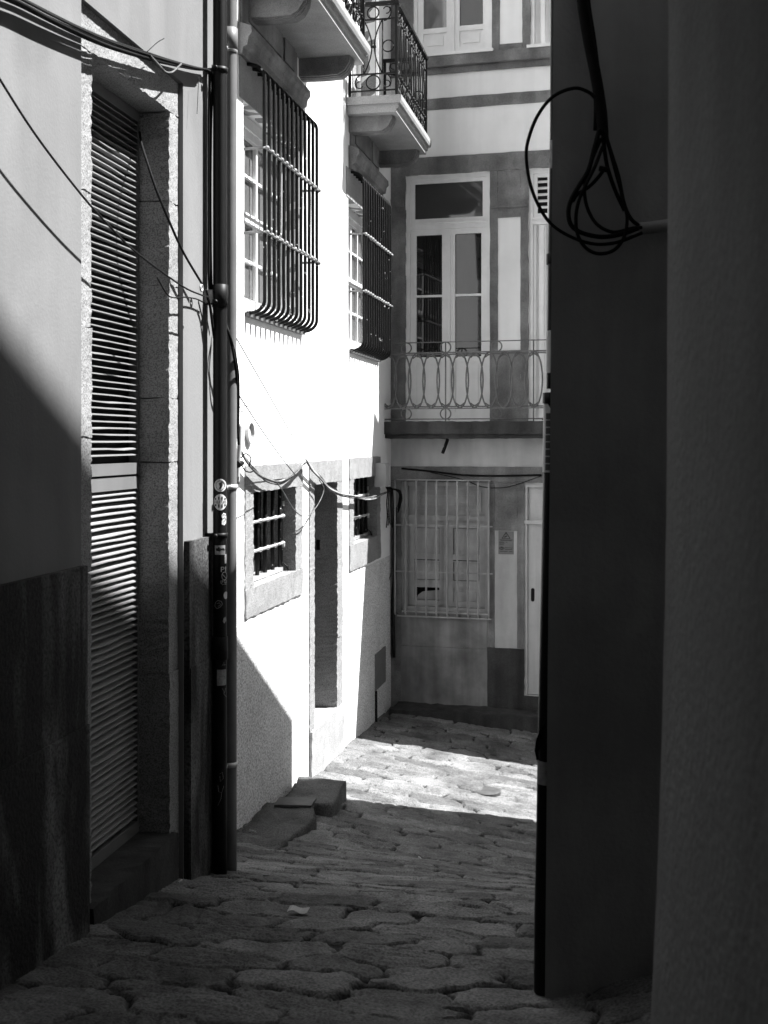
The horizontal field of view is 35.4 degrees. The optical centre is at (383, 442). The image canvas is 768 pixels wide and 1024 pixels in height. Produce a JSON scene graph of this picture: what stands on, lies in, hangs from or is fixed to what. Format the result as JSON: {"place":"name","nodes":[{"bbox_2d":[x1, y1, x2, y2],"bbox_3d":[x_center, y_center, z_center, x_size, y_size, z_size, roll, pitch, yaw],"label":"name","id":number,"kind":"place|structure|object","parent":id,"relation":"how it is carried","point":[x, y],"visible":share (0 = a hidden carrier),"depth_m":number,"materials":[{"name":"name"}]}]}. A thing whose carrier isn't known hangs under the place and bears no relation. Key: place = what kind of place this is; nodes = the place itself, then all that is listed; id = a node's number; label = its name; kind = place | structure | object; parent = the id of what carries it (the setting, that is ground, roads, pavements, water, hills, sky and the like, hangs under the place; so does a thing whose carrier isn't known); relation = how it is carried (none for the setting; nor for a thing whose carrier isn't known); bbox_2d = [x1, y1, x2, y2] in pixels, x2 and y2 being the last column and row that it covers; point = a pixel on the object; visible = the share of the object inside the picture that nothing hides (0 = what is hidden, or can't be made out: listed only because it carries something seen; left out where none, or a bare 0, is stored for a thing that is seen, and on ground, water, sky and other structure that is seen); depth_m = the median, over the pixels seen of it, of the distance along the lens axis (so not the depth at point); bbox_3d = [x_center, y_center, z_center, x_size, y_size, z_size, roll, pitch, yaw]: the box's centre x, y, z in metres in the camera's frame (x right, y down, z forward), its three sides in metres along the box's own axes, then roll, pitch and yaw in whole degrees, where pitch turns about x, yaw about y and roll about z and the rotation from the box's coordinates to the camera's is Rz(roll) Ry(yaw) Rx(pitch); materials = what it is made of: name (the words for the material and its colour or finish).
{"place":"outdoors","nodes":[
{"label":"outdoors","id":0,"kind":"place"},
{"bbox_2d":[0,706,652,1023],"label":"street","id":1,"kind":"structure","parent":0,"point":[390,926],"depth_m":5.23,"materials":[{"name":"stone"}]},
{"bbox_2d":[237,832,287,849],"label":"stone slab","id":2,"kind":"structure","parent":1,"relation":"on","point":[272,843],"depth_m":8.24,"materials":[{"name":"stone"}]},
{"bbox_2d":[242,802,316,840],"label":"stone slab","id":3,"kind":"structure","parent":1,"relation":"on","point":[269,820],"depth_m":9.01,"materials":[{"name":"stone"}]},
{"bbox_2d":[274,797,316,806],"bbox_3d":[-0.695,2.825,9.450,0.307,0.019,0.202,0,0,4],"label":"metal cover","id":4,"kind":"object","parent":3,"relation":"on","point":[294,801],"visible":1,"depth_m":9.43,"materials":[{"name":"grey metal"}]},
{"bbox_2d":[287,905,309,913],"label":"litter","id":5,"kind":"object","parent":1,"relation":"on","point":[297,909],"visible":1,"depth_m":5.42,"materials":[{"name":"paper"}]},
{"bbox_2d":[287,776,345,816],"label":"stone slab","id":6,"kind":"structure","parent":1,"relation":"on","point":[330,794],"depth_m":9.89,"materials":[{"name":"stone"}]},
{"bbox_2d":[474,786,500,796],"bbox_3d":[0.960,3.256,11.200,0.253,0.037,0.276,0,0,0],"label":"stopcock cover","id":7,"kind":"object","parent":1,"relation":"on","point":[489,791],"visible":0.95,"depth_m":11.15,"materials":[{"name":"grey metal"}]},
{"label":"ground","id":8,"kind":"structure","parent":0,"visible":0},
{"bbox_2d":[0,0,212,989],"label":"ochre house","id":9,"kind":"structure","parent":8,"relation":"on","point":[106,575],"depth_m":5.55,"materials":[{"name":"paint"}]},
{"bbox_2d":[0,78,204,296],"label":"thin wire","id":10,"kind":"object","parent":9,"relation":"attached to","point":[69,179],"visible":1,"depth_m":4.67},
{"bbox_2d":[4,0,206,70],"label":"cable bundle","id":11,"kind":"object","parent":9,"relation":"attached to","point":[86,34],"visible":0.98,"depth_m":4.93,"materials":[{"name":"black rubber"}]},
{"bbox_2d":[150,55,181,73],"bbox_3d":[-1.032,-1.804,5.709,0.010,0.113,0.411,0,0,11],"label":"loose cable","id":12,"kind":"object","parent":11,"relation":"hanging from","point":[162,69],"visible":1,"depth_m":5.68,"materials":[{"name":"white plastic"}]},
{"bbox_2d":[86,79,139,869],"bbox_3d":[-1.364,0.150,5.567,0.120,3.630,0.967,0,0,11],"label":"door","id":13,"kind":"structure","parent":9,"relation":"in","point":[114,760],"depth_m":5.77,"materials":[{"name":"grey wood"}]},
{"bbox_2d":[138,131,202,283],"bbox_3d":[-1.076,-1.172,5.998,0.203,0.718,0.489,0,0,21],"label":"drop wire","id":14,"kind":"object","parent":9,"relation":"attached to","point":[164,209],"visible":1,"depth_m":5.83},
{"bbox_2d":[199,284,212,302],"bbox_3d":[-0.948,-0.782,6.338,0.052,0.075,0.253,0,0,9],"label":"wire bracket","id":15,"kind":"object","parent":9,"relation":"attached to","point":[210,292],"visible":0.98,"depth_m":6.41,"materials":[{"name":"metal"}]},
{"bbox_2d":[157,277,205,303],"bbox_3d":[-1.006,-0.740,6.016,0.008,0.077,0.700,0,0,11],"label":"thin wire","id":16,"kind":"object","parent":15,"relation":"attached to","point":[178,297],"visible":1,"depth_m":5.91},
{"bbox_2d":[205,68,214,337],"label":"riser cables","id":17,"kind":"object","parent":9,"relation":"attached to","point":[210,119],"visible":0.95,"depth_m":6.41,"materials":[{"name":"black rubber"}]},
{"bbox_2d":[205,0,227,874],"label":"drainpipe","id":18,"kind":"object","parent":9,"relation":"attached to","point":[219,304],"visible":1,"depth_m":6.42,"materials":[{"name":"black metal"}]},
{"bbox_2d":[227,0,237,871],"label":"drainpipe","id":19,"kind":"object","parent":9,"relation":"attached to","point":[232,53],"visible":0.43,"depth_m":6.58,"materials":[{"name":"metal"}]},
{"bbox_2d":[227,325,239,444],"bbox_3d":[-0.838,-0.327,6.649,0.080,0.688,0.315,0,0,0],"label":"cable bundle","id":20,"kind":"object","parent":19,"relation":"attached to","point":[236,369],"visible":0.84,"depth_m":6.61,"materials":[{"name":"black rubber"}]},
{"bbox_2d":[237,453,254,472],"bbox_3d":[-0.793,0.118,6.807,0.049,0.113,0.136,0,0,35],"label":"wall fitting","id":21,"kind":"object","parent":19,"relation":"attached to","point":[240,463],"depth_m":6.80,"materials":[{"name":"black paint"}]},
{"bbox_2d":[237,339,306,460],"bbox_3d":[-0.766,-0.255,8.463,0.007,0.842,3.732,0,0,3],"label":"thin wire","id":22,"kind":"object","parent":19,"relation":"attached to","point":[269,396],"visible":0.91,"depth_m":8.15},
{"bbox_2d":[237,424,241,483],"bbox_3d":[-0.829,0.066,6.860,0.043,0.344,0.027,0,0,0],"label":"service conduit","id":23,"kind":"object","parent":9,"relation":"attached to","point":[239,449],"visible":0.58,"depth_m":6.85,"materials":[{"name":"grey plastic"}]},
{"bbox_2d":[237,0,430,828],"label":"white house","id":24,"kind":"structure","parent":8,"relation":"on","point":[331,131],"depth_m":10.64,"materials":[{"name":"paint"}]},
{"bbox_2d":[243,114,281,311],"bbox_3d":[-1.040,-1.805,9.694,0.090,1.490,1.505,0,0,11],"label":"window","id":25,"kind":"structure","parent":24,"relation":"in","point":[252,134],"depth_m":9.67,"materials":[{"name":"white paint"}]},
{"bbox_2d":[240,397,295,475],"bbox_3d":[-0.781,0.004,8.433,0.007,0.564,3.269,0,0,2],"label":"thin wire","id":26,"kind":"object","parent":24,"relation":"attached to","point":[265,435],"visible":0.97,"depth_m":7.96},
{"bbox_2d":[241,451,306,484],"bbox_3d":[-0.848,0.202,9.558,0.039,0.283,1.892,0,0,11],"label":"cable bundle","id":27,"kind":"object","parent":24,"relation":"attached to","point":[273,482],"visible":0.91,"depth_m":9.41,"materials":[{"name":"grey rubber"}]},
{"bbox_2d":[244,462,303,618],"bbox_3d":[-1.038,0.750,9.780,0.361,1.151,1.619,0,0,11],"label":"small window","id":28,"kind":"structure","parent":24,"relation":"in","point":[273,569],"depth_m":10.02,"materials":[{"name":"stone"}]},
{"bbox_2d":[277,479,323,532],"bbox_3d":[-0.724,0.544,10.225,0.069,0.453,1.500,0,0,11],"label":"loop cable","id":29,"kind":"object","parent":24,"relation":"attached to","point":[309,515],"visible":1,"depth_m":10.36,"materials":[{"name":"grey rubber"}]},
{"bbox_2d":[306,461,389,498],"bbox_3d":[-0.281,0.391,12.370,0.036,0.465,4.032,0,0,11],"label":"cable bundle","id":30,"kind":"object","parent":24,"relation":"attached to","point":[319,476],"visible":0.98,"depth_m":11.54,"materials":[{"name":"grey rubber"}]},
{"bbox_2d":[306,459,390,499],"bbox_3d":[-0.282,0.387,12.365,0.027,0.481,3.980,0,0,11],"label":"pale cable","id":31,"kind":"object","parent":30,"relation":"attached to","point":[344,493],"visible":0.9,"depth_m":11.82,"materials":[{"name":"grey rubber"}]},
{"bbox_2d":[385,487,401,527],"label":"cable tails","id":32,"kind":"object","parent":30,"relation":"hanging from","point":[388,510],"visible":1,"depth_m":14.07,"materials":[{"name":"black rubber"}]},
{"bbox_2d":[348,208,361,343],"bbox_3d":[-0.373,-1.775,13.007,0.090,1.470,1.398,0,0,11],"label":"window","id":33,"kind":"structure","parent":24,"relation":"in","point":[354,221],"depth_m":13.27,"materials":[{"name":"white paint"}]},
{"bbox_2d":[356,2,360,96],"bbox_3d":[-0.383,-4.700,13.156,0.090,2.420,1.040,0,0,11],"label":"french door","id":34,"kind":"structure","parent":24,"relation":"in","point":[358,67],"depth_m":13.60,"materials":[{"name":"white paint"}]},
{"bbox_2d":[349,456,380,571],"bbox_3d":[-0.346,0.748,13.124,0.326,1.175,1.586,0,0,11],"label":"small window","id":35,"kind":"structure","parent":24,"relation":"in","point":[364,515],"depth_m":13.29,"materials":[{"name":"stone"}]},
{"bbox_2d":[375,463,389,486],"bbox_3d":[-0.021,0.372,13.695,0.128,0.266,0.240,0,0,11],"label":"junction box","id":36,"kind":"object","parent":24,"relation":"attached to","point":[382,477],"visible":1,"depth_m":13.58,"materials":[{"name":"grey plastic"}]},
{"bbox_2d":[384,0,550,732],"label":"granite house","id":37,"kind":"structure","parent":8,"relation":"on","point":[469,231],"depth_m":14.28,"materials":[{"name":"paint"}]},
{"bbox_2d":[389,507,396,657],"bbox_3d":[0.091,1.684,14.464,0.127,1.811,0.061,0,0,-26],"label":"corner pipe","id":38,"kind":"object","parent":37,"relation":"attached to","point":[392,625],"visible":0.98,"depth_m":14.46,"materials":[{"name":"black metal"}]},
{"bbox_2d":[403,482,487,612],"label":"window bars","id":39,"kind":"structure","parent":37,"relation":"in","point":[410,486],"depth_m":14.46,"materials":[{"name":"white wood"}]},
{"bbox_2d":[406,172,489,420],"bbox_3d":[0.778,-1.734,14.433,1.046,2.949,0.125,0,0,15],"label":"french door","id":40,"kind":"structure","parent":37,"relation":"in","point":[448,215],"depth_m":14.42,"materials":[{"name":"white paint"}]},
{"bbox_2d":[414,0,491,52],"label":"french door","id":41,"kind":"structure","parent":37,"relation":"in","point":[439,25],"depth_m":14.39,"materials":[{"name":"white paint"}]},
{"bbox_2d":[401,468,540,476],"bbox_3d":[1.023,0.358,14.255,1.683,0.102,0.021,0,0,15],"label":"facade cable","id":42,"kind":"object","parent":37,"relation":"attached to","point":[472,475],"visible":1,"depth_m":14.24,"materials":[{"name":"black rubber"}]},
{"bbox_2d":[430,472,540,487],"bbox_3d":[1.192,0.449,14.179,1.328,0.190,0.010,0,0,15],"label":"facade cable","id":43,"kind":"object","parent":37,"relation":"attached to","point":[486,487],"visible":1,"depth_m":14.17,"materials":[{"name":"black rubber"}]},
{"bbox_2d":[498,531,513,553],"bbox_3d":[1.437,1.184,14.166,0.181,0.270,0.009,0,0,15],"label":"warning notice","id":44,"kind":"object","parent":37,"relation":"attached to","point":[505,542],"visible":1,"depth_m":14.16,"materials":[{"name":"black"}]},
{"bbox_2d":[524,485,542,694],"bbox_3d":[1.897,1.732,14.102,0.515,2.477,0.120,0,0,15],"label":"street door","id":45,"kind":"structure","parent":37,"relation":"in","point":[533,495],"depth_m":14.12,"materials":[{"name":"grey wood"}]},
{"bbox_2d":[529,168,550,419],"bbox_3d":[1.864,-1.734,14.140,0.334,2.949,0.125,0,0,15],"label":"french door","id":46,"kind":"structure","parent":37,"relation":"in","point":[538,226],"depth_m":14.13,"materials":[{"name":"white paint"}]},
{"bbox_2d":[531,0,550,43],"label":"french door","id":47,"kind":"structure","parent":37,"relation":"in","point":[540,9],"depth_m":14.11,"materials":[{"name":"white paint"}]},
{"bbox_2d":[545,0,668,997],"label":"rendered house","id":48,"kind":"structure","parent":8,"relation":"on","point":[608,488],"depth_m":4.42,"materials":[{"name":"grey paint"}]},
{"bbox_2d":[534,0,552,996],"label":"corner drainpipe","id":49,"kind":"object","parent":48,"relation":"attached to","point":[540,893],"visible":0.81,"depth_m":4.44,"materials":[{"name":"black metal"}]},
{"bbox_2d":[577,0,608,141],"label":"thick cable","id":50,"kind":"object","parent":48,"relation":"attached to","point":[600,121],"visible":0.99,"depth_m":4.33,"materials":[{"name":"black rubber"}]},
{"bbox_2d":[525,86,642,245],"bbox_3d":[0.718,-0.991,4.321,0.433,0.572,0.013,0,0,-6],"label":"hanging loop","id":51,"kind":"object","parent":50,"relation":"hanging from","point":[539,112],"visible":1,"depth_m":4.30,"materials":[{"name":"black rubber"}]},
{"bbox_2d":[566,128,642,255],"bbox_3d":[0.795,-0.901,4.345,0.285,0.460,0.044,0,0,-6],"label":"cable coil","id":52,"kind":"object","parent":50,"relation":"hanging from","point":[584,182],"visible":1,"depth_m":4.33,"materials":[{"name":"black rubber"}]},
{"bbox_2d":[599,166,608,172],"bbox_3d":[0.790,-0.982,4.329,0.035,0.025,0.020,0,0,-6],"label":"cable tie","id":53,"kind":"object","parent":52,"relation":"attached to","point":[603,169],"visible":1,"depth_m":4.32,"materials":[{"name":"black plastic"}]},
{"bbox_2d":[634,219,667,233],"bbox_3d":[0.997,-0.789,4.404,0.166,0.069,0.052,0,0,-13],"label":"wall conduit","id":54,"kind":"object","parent":48,"relation":"attached to","point":[651,227],"depth_m":4.39,"materials":[{"name":"grey plastic"}]},
{"bbox_2d":[651,0,767,1023],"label":"house","id":55,"kind":"structure","parent":8,"relation":"on","point":[710,963],"depth_m":1.91,"materials":[{"name":"grey paint"}]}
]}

